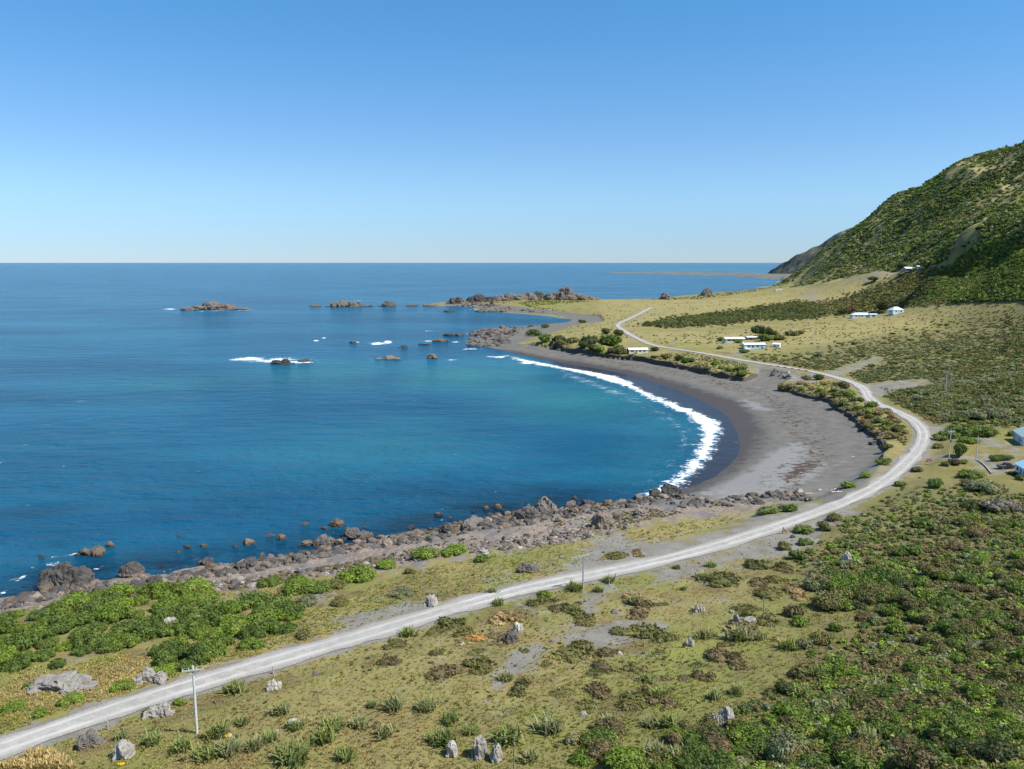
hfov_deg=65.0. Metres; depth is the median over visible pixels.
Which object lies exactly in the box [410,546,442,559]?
coastal shrub
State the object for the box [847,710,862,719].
slope shrub
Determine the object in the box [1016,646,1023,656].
slope shrub
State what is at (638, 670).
shrub
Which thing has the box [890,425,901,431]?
bank shrub
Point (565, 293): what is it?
rock islet
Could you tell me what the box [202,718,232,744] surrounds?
flax bush
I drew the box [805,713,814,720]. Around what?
slope shrub
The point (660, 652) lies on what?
shrub
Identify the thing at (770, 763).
slope shrub
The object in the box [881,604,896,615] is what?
slope shrub
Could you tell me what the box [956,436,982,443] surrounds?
garden shrub
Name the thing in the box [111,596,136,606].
coastal shrub
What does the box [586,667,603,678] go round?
shrub
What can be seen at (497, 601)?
flax bush
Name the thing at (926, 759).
slope shrub
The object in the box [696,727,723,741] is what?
slope shrub
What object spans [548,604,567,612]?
shrub
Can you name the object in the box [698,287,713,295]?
rock islet
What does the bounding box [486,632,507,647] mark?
shrub
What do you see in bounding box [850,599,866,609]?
slope shrub
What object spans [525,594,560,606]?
shrub
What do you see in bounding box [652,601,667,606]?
shrub
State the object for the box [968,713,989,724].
slope shrub
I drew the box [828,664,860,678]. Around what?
slope shrub
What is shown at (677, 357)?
bank shrub
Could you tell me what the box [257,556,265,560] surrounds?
boulder
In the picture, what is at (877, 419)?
bank shrub
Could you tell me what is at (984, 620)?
slope shrub
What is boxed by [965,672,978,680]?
slope shrub
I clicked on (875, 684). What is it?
flax bush
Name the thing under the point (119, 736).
flax bush
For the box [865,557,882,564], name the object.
slope shrub
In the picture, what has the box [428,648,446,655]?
shrub
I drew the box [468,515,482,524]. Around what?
boulder
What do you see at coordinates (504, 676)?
flax bush
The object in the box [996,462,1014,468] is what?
pickup truck
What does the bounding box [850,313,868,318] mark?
house
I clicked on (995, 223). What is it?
hill scrub
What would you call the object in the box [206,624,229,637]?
coastal shrub
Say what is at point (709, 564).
flax bush
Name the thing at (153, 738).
flax bush
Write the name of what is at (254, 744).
flax bush
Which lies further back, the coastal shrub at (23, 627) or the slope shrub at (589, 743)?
the coastal shrub at (23, 627)
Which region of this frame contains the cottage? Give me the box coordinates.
[627,346,648,353]
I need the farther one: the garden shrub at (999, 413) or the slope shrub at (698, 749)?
the garden shrub at (999, 413)
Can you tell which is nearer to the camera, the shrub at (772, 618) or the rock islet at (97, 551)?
the shrub at (772, 618)
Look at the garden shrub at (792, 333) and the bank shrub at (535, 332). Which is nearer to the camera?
the garden shrub at (792, 333)
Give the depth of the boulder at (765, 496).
230.95 m
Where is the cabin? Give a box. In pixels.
[1014,460,1023,474]
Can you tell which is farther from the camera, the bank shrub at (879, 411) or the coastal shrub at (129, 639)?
the bank shrub at (879, 411)
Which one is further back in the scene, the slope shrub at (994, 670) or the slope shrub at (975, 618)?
the slope shrub at (975, 618)
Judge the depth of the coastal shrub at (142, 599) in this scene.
156.31 m
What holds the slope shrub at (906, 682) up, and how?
on the ground at (744, 516)
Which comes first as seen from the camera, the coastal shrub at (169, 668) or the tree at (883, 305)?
the coastal shrub at (169, 668)
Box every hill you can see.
[759,146,1023,289]
[768,227,852,273]
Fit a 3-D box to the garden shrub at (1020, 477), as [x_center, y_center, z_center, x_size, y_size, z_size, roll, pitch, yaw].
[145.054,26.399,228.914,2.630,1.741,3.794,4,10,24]
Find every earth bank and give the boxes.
[549,341,744,381]
[778,388,886,452]
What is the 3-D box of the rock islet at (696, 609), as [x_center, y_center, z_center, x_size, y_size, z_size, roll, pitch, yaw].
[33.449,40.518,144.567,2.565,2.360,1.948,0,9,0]
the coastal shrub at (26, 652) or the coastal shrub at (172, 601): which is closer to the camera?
the coastal shrub at (26, 652)
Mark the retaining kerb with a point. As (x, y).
(982, 463)
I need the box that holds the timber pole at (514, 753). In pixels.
[513,737,514,768]
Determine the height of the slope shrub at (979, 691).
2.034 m
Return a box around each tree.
[750,325,767,333]
[766,326,774,334]
[837,309,848,314]
[845,305,855,311]
[867,276,878,281]
[874,300,890,311]
[896,262,904,268]
[953,439,968,456]
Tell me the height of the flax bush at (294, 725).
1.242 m
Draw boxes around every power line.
[185,557,574,668]
[581,431,952,554]
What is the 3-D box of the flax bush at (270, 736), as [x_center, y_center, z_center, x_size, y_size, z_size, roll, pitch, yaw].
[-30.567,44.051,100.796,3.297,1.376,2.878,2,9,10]
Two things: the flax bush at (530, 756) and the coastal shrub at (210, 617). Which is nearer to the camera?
the flax bush at (530, 756)
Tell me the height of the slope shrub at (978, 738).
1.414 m
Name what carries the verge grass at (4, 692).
on the ground at (744, 516)
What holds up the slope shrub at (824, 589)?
on the ground at (744, 516)
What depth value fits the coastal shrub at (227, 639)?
134.20 m
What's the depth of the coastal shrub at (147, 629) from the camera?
139.04 m
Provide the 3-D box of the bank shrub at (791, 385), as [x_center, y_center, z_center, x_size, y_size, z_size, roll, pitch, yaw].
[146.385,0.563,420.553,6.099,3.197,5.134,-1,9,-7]
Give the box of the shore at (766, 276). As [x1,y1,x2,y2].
[610,272,790,278]
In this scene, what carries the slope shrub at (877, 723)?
on the ground at (744, 516)
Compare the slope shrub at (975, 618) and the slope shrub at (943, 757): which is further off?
the slope shrub at (975, 618)
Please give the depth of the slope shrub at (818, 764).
84.42 m
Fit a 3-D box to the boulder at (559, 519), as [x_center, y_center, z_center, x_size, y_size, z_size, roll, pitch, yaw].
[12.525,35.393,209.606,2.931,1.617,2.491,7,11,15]
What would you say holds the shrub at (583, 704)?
on the ground at (744, 516)
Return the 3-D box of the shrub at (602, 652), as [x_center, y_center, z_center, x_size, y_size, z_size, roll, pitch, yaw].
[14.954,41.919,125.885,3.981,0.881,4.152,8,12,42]
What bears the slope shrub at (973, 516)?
on the ground at (744, 516)
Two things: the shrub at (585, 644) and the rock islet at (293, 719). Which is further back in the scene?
the shrub at (585, 644)
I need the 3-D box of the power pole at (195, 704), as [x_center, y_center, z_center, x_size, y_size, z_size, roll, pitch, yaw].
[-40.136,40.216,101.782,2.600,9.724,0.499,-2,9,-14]
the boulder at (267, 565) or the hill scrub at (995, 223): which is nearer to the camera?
the boulder at (267, 565)
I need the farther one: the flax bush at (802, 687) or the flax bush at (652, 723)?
the flax bush at (802, 687)
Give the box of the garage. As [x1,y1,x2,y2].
[869,313,877,316]
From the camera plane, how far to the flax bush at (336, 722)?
103.26 m
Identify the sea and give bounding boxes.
[0,263,782,597]
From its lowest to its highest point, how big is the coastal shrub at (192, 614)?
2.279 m
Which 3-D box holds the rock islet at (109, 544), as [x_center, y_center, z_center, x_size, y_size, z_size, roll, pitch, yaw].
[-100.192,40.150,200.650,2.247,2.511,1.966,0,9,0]
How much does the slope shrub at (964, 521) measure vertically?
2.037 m
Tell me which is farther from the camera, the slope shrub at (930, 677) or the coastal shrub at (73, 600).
the coastal shrub at (73, 600)
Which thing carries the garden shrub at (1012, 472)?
on the ground at (744, 516)
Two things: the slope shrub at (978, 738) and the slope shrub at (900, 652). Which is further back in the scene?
the slope shrub at (900, 652)
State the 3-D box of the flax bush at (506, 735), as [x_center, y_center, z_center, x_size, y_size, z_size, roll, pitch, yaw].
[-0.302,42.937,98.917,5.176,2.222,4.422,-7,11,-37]
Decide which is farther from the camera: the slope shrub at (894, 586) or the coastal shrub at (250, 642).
the slope shrub at (894, 586)
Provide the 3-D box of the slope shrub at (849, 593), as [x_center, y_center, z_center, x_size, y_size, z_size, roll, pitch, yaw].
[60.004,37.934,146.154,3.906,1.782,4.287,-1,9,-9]
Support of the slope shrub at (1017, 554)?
on the ground at (744, 516)
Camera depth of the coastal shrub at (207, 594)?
159.27 m
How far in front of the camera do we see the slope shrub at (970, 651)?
112.11 m
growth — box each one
[28,521,887,768]
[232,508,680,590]
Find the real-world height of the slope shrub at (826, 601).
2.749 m
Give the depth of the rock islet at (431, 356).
590.41 m
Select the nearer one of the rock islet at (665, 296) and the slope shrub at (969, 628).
the slope shrub at (969, 628)
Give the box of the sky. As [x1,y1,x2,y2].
[0,0,1023,281]
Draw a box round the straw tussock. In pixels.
[0,743,76,768]
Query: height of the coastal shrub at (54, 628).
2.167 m
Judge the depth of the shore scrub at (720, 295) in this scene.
1520.66 m
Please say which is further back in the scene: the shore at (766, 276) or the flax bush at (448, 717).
the shore at (766, 276)
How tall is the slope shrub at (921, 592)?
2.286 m
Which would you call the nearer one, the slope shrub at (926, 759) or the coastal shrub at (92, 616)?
the slope shrub at (926, 759)
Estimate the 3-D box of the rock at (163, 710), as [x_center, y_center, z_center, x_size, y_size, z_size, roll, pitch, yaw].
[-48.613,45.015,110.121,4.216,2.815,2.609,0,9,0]
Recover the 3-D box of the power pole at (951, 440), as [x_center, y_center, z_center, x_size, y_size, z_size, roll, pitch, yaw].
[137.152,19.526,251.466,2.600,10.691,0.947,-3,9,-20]
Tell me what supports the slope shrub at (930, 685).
on the ground at (744, 516)
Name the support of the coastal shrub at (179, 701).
on the ground at (744, 516)
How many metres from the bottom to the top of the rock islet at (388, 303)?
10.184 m
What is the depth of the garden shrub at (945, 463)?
248.12 m
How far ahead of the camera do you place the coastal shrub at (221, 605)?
150.21 m
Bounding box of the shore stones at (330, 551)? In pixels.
[0,301,813,611]
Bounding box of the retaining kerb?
[977,460,991,473]
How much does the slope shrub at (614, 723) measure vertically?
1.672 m
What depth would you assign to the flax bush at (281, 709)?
107.54 m
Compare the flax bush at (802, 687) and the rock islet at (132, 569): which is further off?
the rock islet at (132, 569)
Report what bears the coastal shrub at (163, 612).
on the ground at (744, 516)
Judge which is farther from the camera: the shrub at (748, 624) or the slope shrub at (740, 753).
the shrub at (748, 624)
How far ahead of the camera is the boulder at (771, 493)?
232.94 m
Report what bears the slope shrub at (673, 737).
on the ground at (744, 516)
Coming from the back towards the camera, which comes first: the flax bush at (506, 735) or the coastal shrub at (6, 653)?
the coastal shrub at (6, 653)
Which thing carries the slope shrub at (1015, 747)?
on the ground at (744, 516)
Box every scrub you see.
[515,299,635,357]
[567,276,1023,348]
[641,486,1023,768]
[648,352,907,444]
[676,287,769,298]
[695,627,1023,768]
[750,357,948,423]
[751,307,1023,427]
[771,140,1023,286]
[789,477,1023,650]
[810,263,1023,317]
[884,385,960,422]
[923,219,1023,301]
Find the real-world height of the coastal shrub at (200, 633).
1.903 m
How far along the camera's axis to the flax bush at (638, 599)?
149.38 m
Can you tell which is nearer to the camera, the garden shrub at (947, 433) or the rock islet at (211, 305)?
the garden shrub at (947, 433)
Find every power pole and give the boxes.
[182,666,203,733]
[579,553,588,589]
[948,430,954,461]
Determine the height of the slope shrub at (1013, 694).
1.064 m
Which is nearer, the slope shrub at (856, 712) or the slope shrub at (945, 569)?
the slope shrub at (856, 712)
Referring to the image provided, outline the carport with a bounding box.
[745,336,756,339]
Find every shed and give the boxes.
[772,343,780,347]
[1012,426,1023,445]
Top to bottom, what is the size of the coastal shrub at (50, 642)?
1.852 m
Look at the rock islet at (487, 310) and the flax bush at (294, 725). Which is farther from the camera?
the rock islet at (487, 310)
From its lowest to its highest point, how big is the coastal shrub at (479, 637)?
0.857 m
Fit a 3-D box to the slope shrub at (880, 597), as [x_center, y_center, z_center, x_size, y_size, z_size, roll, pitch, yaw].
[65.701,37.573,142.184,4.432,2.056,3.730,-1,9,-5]
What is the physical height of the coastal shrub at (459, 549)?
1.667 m
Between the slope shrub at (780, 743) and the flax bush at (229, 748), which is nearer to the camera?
the slope shrub at (780, 743)
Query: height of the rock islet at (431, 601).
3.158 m
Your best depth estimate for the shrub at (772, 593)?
150.08 m
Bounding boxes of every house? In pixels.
[723,337,744,342]
[741,343,766,349]
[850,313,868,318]
[887,307,903,313]
[903,267,912,271]
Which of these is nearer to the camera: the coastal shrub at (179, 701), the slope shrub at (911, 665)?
the slope shrub at (911, 665)
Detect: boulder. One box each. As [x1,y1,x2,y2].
[138,574,147,578]
[183,545,191,548]
[201,557,213,565]
[206,563,218,571]
[243,538,254,545]
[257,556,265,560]
[260,561,270,568]
[276,534,285,540]
[284,558,291,563]
[292,553,304,560]
[300,540,312,545]
[330,518,344,526]
[333,539,343,544]
[382,539,392,546]
[441,524,452,532]
[463,518,476,529]
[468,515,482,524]
[492,504,501,508]
[554,516,565,521]
[565,500,575,506]
[569,507,578,512]
[579,711,586,716]
[582,500,593,504]
[611,608,618,613]
[613,511,622,518]
[633,506,647,515]
[634,494,642,500]
[649,488,662,497]
[658,494,668,498]
[660,483,678,494]
[760,494,769,498]
[765,490,776,496]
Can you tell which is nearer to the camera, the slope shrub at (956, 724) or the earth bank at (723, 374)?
the slope shrub at (956, 724)
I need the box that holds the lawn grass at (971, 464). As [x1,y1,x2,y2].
[930,438,1021,485]
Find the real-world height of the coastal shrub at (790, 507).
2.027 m
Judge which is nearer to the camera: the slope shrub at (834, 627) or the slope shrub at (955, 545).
the slope shrub at (834, 627)
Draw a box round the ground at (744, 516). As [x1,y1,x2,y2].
[0,270,1023,768]
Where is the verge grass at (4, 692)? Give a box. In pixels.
[0,515,738,733]
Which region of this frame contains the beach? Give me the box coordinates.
[444,300,882,506]
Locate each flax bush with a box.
[113,728,131,741]
[135,726,162,748]
[167,732,193,754]
[178,742,226,764]
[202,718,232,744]
[213,730,247,759]
[216,677,255,695]
[234,715,251,727]
[240,732,264,752]
[257,728,279,744]
[267,700,292,717]
[269,731,318,768]
[285,713,307,732]
[310,723,340,746]
[317,713,346,733]
[331,744,359,765]
[349,710,377,728]
[366,699,376,708]
[370,720,397,740]
[373,690,405,714]
[399,625,420,637]
[415,694,438,716]
[417,695,439,713]
[421,724,445,746]
[430,727,460,748]
[439,708,460,728]
[455,721,481,736]
[486,586,500,592]
[486,720,524,747]
[489,596,505,606]
[494,669,513,681]
[515,745,542,764]
[526,711,564,737]
[565,579,585,591]
[566,605,581,611]
[590,584,603,592]
[601,573,615,582]
[601,712,616,718]
[625,594,642,605]
[632,673,656,682]
[638,714,659,729]
[643,738,666,757]
[647,685,674,698]
[653,709,685,728]
[665,742,688,759]
[671,564,682,569]
[689,570,710,580]
[692,626,715,641]
[702,686,729,701]
[703,560,716,567]
[721,623,753,645]
[723,682,744,694]
[751,630,771,640]
[775,635,798,653]
[787,681,817,696]
[802,663,829,677]
[826,698,854,715]
[856,723,881,744]
[867,675,886,688]
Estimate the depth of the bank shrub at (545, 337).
649.47 m
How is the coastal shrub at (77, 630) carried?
on the ground at (744, 516)
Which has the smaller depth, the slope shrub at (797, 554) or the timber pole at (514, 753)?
the timber pole at (514, 753)
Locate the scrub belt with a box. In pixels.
[632,299,833,328]
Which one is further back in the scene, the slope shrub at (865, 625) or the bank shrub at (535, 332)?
the bank shrub at (535, 332)
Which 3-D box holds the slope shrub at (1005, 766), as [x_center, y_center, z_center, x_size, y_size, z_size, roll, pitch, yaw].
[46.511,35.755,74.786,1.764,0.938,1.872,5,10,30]
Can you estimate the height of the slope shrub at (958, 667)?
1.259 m
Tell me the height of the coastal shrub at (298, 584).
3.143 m
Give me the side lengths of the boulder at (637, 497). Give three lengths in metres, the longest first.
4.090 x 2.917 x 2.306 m
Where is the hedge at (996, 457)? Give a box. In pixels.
[988,454,1014,460]
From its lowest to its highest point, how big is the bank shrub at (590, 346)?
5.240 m
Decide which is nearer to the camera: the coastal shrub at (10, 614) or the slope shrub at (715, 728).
the slope shrub at (715, 728)
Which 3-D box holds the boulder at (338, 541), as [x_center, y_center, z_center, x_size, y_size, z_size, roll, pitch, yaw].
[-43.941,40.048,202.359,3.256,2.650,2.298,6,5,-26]
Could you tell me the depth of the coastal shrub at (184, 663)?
123.20 m
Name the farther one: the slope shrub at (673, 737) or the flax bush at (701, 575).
the flax bush at (701, 575)
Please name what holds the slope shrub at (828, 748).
on the ground at (744, 516)
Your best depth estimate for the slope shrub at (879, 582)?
149.22 m
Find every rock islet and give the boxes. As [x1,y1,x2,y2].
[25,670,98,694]
[37,561,100,592]
[74,545,105,556]
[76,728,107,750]
[106,541,114,546]
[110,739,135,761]
[118,561,144,577]
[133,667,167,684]
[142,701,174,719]
[163,617,175,624]
[180,301,250,309]
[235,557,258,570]
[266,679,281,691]
[270,359,295,364]
[287,718,299,725]
[297,359,314,361]
[312,534,334,546]
[324,299,365,306]
[341,527,373,539]
[375,355,400,359]
[379,301,395,306]
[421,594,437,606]
[427,354,437,358]
[432,338,448,341]
[443,333,463,335]
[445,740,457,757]
[446,297,468,303]
[466,294,496,302]
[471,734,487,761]
[475,309,506,311]
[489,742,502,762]
[494,292,538,300]
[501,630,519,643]
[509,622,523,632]
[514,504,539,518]
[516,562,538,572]
[534,291,547,299]
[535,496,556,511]
[545,286,598,299]
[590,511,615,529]
[653,292,676,299]
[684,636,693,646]
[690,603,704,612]
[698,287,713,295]
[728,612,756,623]
[841,552,851,559]
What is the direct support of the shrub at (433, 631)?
on the ground at (744, 516)
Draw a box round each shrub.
[0,610,17,620]
[0,617,20,633]
[0,633,9,645]
[0,641,19,650]
[0,645,18,664]
[0,653,34,673]
[0,699,27,715]
[4,630,43,650]
[13,622,31,632]
[15,610,25,618]
[16,649,33,655]
[22,680,34,689]
[25,623,47,636]
[26,608,51,620]
[31,647,58,661]
[31,706,48,717]
[32,617,50,627]
[35,636,59,648]
[38,605,74,623]
[42,620,73,636]
[46,600,62,609]
[47,658,66,668]
[53,610,90,627]
[55,590,94,611]
[55,639,74,650]
[55,691,86,707]
[67,624,97,638]
[69,643,93,656]
[70,627,105,646]
[76,596,114,612]
[82,612,97,623]
[90,621,109,631]
[90,635,113,654]
[91,588,106,598]
[93,590,125,600]
[93,602,135,622]
[104,581,137,596]
[105,631,121,638]
[107,678,135,693]
[108,631,143,650]
[110,617,142,633]
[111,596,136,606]
[130,609,144,618]
[130,616,162,641]
[133,593,151,606]
[137,578,175,598]
[137,614,159,621]
[146,639,189,656]
[148,593,181,611]
[151,606,177,620]
[152,646,178,666]
[153,663,175,674]
[155,619,179,636]
[166,580,183,593]
[169,633,187,644]
[172,698,188,705]
[173,601,196,615]
[173,617,202,635]
[173,644,187,658]
[173,658,196,670]
[175,613,187,621]
[176,575,215,595]
[180,591,199,604]
[182,638,215,664]
[183,610,203,618]
[188,598,224,612]
[190,626,209,640]
[194,637,212,643]
[196,588,220,601]
[196,608,224,626]
[199,622,211,629]
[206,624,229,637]
[208,641,227,657]
[210,633,235,645]
[216,600,232,611]
[216,612,242,625]
[221,598,243,613]
[222,618,251,635]
[236,589,274,609]
[236,636,265,649]
[238,622,268,638]
[239,613,252,623]
[247,609,277,623]
[251,604,270,613]
[257,575,283,586]
[257,617,280,633]
[263,607,286,619]
[264,593,293,608]
[277,622,297,633]
[279,574,319,596]
[280,600,305,615]
[280,611,303,621]
[294,628,310,639]
[295,593,318,606]
[307,580,333,593]
[324,578,349,589]
[330,595,348,606]
[335,564,376,582]
[361,660,378,669]
[375,558,395,568]
[376,656,401,666]
[381,638,410,650]
[389,587,413,598]
[404,568,415,573]
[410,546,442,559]
[424,662,460,681]
[426,626,444,637]
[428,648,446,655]
[431,615,466,631]
[440,548,453,556]
[443,543,468,554]
[451,627,476,636]
[454,639,473,646]
[461,655,492,675]
[462,633,486,641]
[466,648,485,656]
[474,554,488,561]
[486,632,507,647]
[488,610,527,625]
[507,678,531,697]
[518,648,530,653]
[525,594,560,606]
[529,329,541,335]
[536,590,551,596]
[538,333,552,341]
[540,659,551,666]
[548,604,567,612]
[548,686,573,697]
[549,644,593,663]
[552,335,565,341]
[554,339,565,344]
[559,602,594,620]
[563,337,580,343]
[563,733,579,746]
[568,639,596,656]
[568,747,595,767]
[572,601,583,607]
[572,612,595,626]
[575,698,598,713]
[578,341,588,346]
[579,731,596,742]
[580,334,598,343]
[581,735,619,752]
[582,681,611,700]
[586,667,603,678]
[587,344,596,349]
[587,726,616,740]
[587,739,614,763]
[590,659,616,674]
[591,715,626,737]
[593,345,604,350]
[595,647,619,657]
[599,334,621,345]
[601,328,610,333]
[601,744,648,768]
[604,550,629,559]
[606,348,617,352]
[608,626,639,637]
[612,344,623,347]
[613,329,624,335]
[616,347,627,353]
[616,689,648,711]
[621,592,643,601]
[622,661,650,674]
[625,599,655,619]
[628,622,660,635]
[629,681,676,704]
[631,549,644,556]
[635,626,678,643]
[648,694,681,711]
[650,346,658,350]
[650,760,675,768]
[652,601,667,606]
[652,650,666,654]
[659,353,671,358]
[661,675,673,680]
[661,725,691,741]
[666,729,682,743]
[672,634,681,640]
[672,751,704,768]
[674,355,684,359]
[676,674,691,681]
[678,719,696,729]
[681,357,689,361]
[682,739,712,758]
[683,731,701,742]
[689,661,708,667]
[690,669,716,682]
[694,719,717,734]
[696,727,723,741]
[698,722,730,742]
[702,714,719,726]
[703,750,741,768]
[704,732,734,751]
[705,571,743,587]
[705,646,727,663]
[711,360,719,364]
[717,642,735,646]
[723,620,758,632]
[724,366,732,370]
[724,651,752,670]
[724,753,735,766]
[725,717,744,727]
[725,723,766,748]
[730,603,762,612]
[732,366,746,370]
[732,718,765,739]
[736,757,749,765]
[737,370,747,374]
[737,749,756,760]
[738,349,749,352]
[738,608,780,627]
[742,741,764,759]
[744,559,793,569]
[748,732,771,755]
[749,577,768,586]
[754,506,780,514]
[755,585,783,601]
[756,333,773,340]
[762,713,779,725]
[763,575,791,583]
[765,728,809,760]
[766,760,775,767]
[770,635,789,642]
[771,700,811,723]
[772,334,786,339]
[773,680,794,693]
[775,566,794,574]
[776,503,797,510]
[776,713,799,725]
[777,383,788,389]
[777,540,791,549]
[778,749,803,764]
[781,582,808,601]
[781,603,806,616]
[783,330,799,335]
[787,382,797,388]
[788,550,806,559]
[788,666,811,678]
[790,615,809,626]
[791,721,802,729]
[792,524,815,534]
[795,759,802,766]
[796,637,812,648]
[797,538,813,545]
[798,761,815,768]
[799,752,820,763]
[800,719,814,725]
[801,375,812,379]
[801,571,830,590]
[802,747,814,754]
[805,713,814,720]
[807,629,834,644]
[807,740,824,753]
[807,757,829,768]
[811,591,843,609]
[813,374,824,379]
[814,725,846,742]
[815,521,832,530]
[815,588,835,595]
[816,712,830,720]
[816,752,837,766]
[817,583,829,591]
[817,693,834,701]
[818,391,827,396]
[819,568,848,579]
[824,741,834,756]
[825,576,852,590]
[826,512,842,520]
[826,719,842,729]
[827,622,843,630]
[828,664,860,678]
[829,587,853,598]
[830,391,841,396]
[830,736,877,761]
[831,711,861,728]
[832,399,847,404]
[834,676,846,684]
[834,747,879,768]
[835,572,875,583]
[835,596,854,611]
[836,558,850,564]
[837,381,850,387]
[837,708,849,714]
[838,481,856,487]
[838,575,858,591]
[842,389,855,396]
[847,690,879,711]
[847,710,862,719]
[848,396,857,401]
[849,728,859,739]
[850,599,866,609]
[851,737,877,757]
[853,722,878,734]
[855,587,878,603]
[855,589,877,603]
[856,410,866,414]
[856,612,869,621]
[856,621,870,628]
[858,580,889,590]
[859,471,871,477]
[860,566,907,584]
[863,408,873,412]
[863,694,887,711]
[865,413,874,417]
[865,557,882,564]
[866,400,879,406]
[866,714,883,723]
[868,575,883,584]
[870,613,885,625]
[870,654,892,665]
[870,720,884,728]
[873,417,882,421]
[873,591,891,603]
[874,409,884,414]
[874,458,890,465]
[876,588,897,602]
[876,723,911,738]
[878,690,893,698]
[879,698,894,704]
[880,444,894,447]
[880,683,899,694]
[881,420,891,423]
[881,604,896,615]
[883,408,892,412]
[883,707,899,715]
[883,757,900,768]
[884,622,908,633]
[886,741,897,751]
[887,412,895,418]
[887,583,902,590]
[887,616,902,624]
[889,590,914,600]
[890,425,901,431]
[890,433,899,437]
[890,578,913,590]
[890,601,905,610]
[890,672,906,679]
[890,713,907,724]
[891,647,908,656]
[891,682,907,690]
[891,735,916,747]
[892,547,908,556]
[892,743,950,768]
[893,481,907,485]
[894,591,928,610]
[894,731,923,739]
[895,700,917,708]
[899,542,923,554]
[900,429,908,433]
[900,680,912,687]
[901,702,923,714]
[902,659,932,672]
[902,671,916,677]
[902,738,956,768]
[904,719,926,727]
[905,634,922,642]
[908,613,924,619]
[908,678,924,684]
[909,517,934,527]
[911,466,923,471]
[911,709,943,723]
[912,575,930,585]
[913,586,936,599]
[913,723,930,739]
[915,693,931,706]
[917,561,932,569]
[917,612,937,624]
[919,631,937,644]
[920,563,942,577]
[923,713,985,742]
[924,673,942,680]
[925,683,938,692]
[926,478,943,487]
[927,525,946,534]
[928,728,963,743]
[930,557,950,568]
[931,642,947,652]
[932,433,949,439]
[932,443,943,448]
[933,687,948,694]
[934,598,956,607]
[934,618,960,636]
[936,430,961,438]
[936,570,952,581]
[937,566,949,573]
[939,675,954,683]
[940,707,985,731]
[941,461,950,465]
[942,735,974,756]
[944,424,982,436]
[944,638,961,648]
[945,620,980,635]
[946,540,964,550]
[947,696,963,703]
[948,458,962,463]
[948,652,964,663]
[949,414,969,421]
[949,582,968,592]
[950,700,967,710]
[951,578,963,583]
[951,663,972,675]
[953,570,987,585]
[953,633,971,641]
[954,517,975,525]
[955,469,986,478]
[955,610,972,618]
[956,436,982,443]
[956,747,978,761]
[958,409,989,419]
[959,478,975,484]
[959,498,981,508]
[962,512,979,520]
[962,584,980,591]
[962,638,985,650]
[962,657,979,665]
[963,524,992,538]
[963,681,988,688]
[963,681,1003,700]
[964,478,1010,494]
[965,647,981,653]
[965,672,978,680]
[965,738,1007,763]
[966,757,978,762]
[966,763,979,768]
[967,649,1002,664]
[968,605,987,613]
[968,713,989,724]
[970,615,981,620]
[970,736,986,744]
[973,566,989,573]
[974,551,988,557]
[974,555,990,564]
[975,425,1000,437]
[975,617,993,627]
[978,496,1022,511]
[978,677,1002,689]
[979,601,998,608]
[980,638,1013,652]
[980,735,1023,762]
[982,406,1015,417]
[982,609,1013,622]
[983,696,997,702]
[987,589,1016,598]
[988,705,1018,722]
[988,728,1017,742]
[989,627,1015,639]
[990,567,1007,573]
[990,664,1014,676]
[991,572,1010,580]
[991,678,1010,689]
[992,688,1018,701]
[994,696,1022,709]
[995,508,1009,512]
[995,521,1011,529]
[995,665,1023,684]
[996,705,1023,715]
[998,577,1016,586]
[1000,723,1020,735]
[1001,622,1017,631]
[1001,762,1013,768]
[1002,518,1023,527]
[1005,579,1023,592]
[1006,682,1023,692]
[1008,471,1017,474]
[1009,550,1023,558]
[1009,744,1023,754]
[1010,558,1023,569]
[1010,663,1022,668]
[1011,608,1023,618]
[1011,623,1023,635]
[1011,764,1023,768]
[1013,729,1023,738]
[1016,474,1023,479]
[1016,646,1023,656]
[1018,656,1023,664]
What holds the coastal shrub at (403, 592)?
on the ground at (744, 516)
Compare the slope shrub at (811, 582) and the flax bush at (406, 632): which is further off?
the slope shrub at (811, 582)
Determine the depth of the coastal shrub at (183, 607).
149.38 m
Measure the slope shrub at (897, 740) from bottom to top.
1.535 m
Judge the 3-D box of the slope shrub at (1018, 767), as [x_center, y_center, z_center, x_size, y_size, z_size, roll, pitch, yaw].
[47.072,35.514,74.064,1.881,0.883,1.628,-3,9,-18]
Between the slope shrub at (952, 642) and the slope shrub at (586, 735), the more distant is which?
the slope shrub at (952, 642)
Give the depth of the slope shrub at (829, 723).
93.66 m
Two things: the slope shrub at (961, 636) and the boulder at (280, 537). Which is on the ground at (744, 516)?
the slope shrub at (961, 636)
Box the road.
[0,307,930,759]
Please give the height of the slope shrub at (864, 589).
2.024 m
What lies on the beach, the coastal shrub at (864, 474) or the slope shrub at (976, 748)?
the coastal shrub at (864, 474)
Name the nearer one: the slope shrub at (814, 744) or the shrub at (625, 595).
the slope shrub at (814, 744)
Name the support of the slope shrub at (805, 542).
on the ground at (744, 516)
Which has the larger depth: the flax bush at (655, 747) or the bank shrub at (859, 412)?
the bank shrub at (859, 412)
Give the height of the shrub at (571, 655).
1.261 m
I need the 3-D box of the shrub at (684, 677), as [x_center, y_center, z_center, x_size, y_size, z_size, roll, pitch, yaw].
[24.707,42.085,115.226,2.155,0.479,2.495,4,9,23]

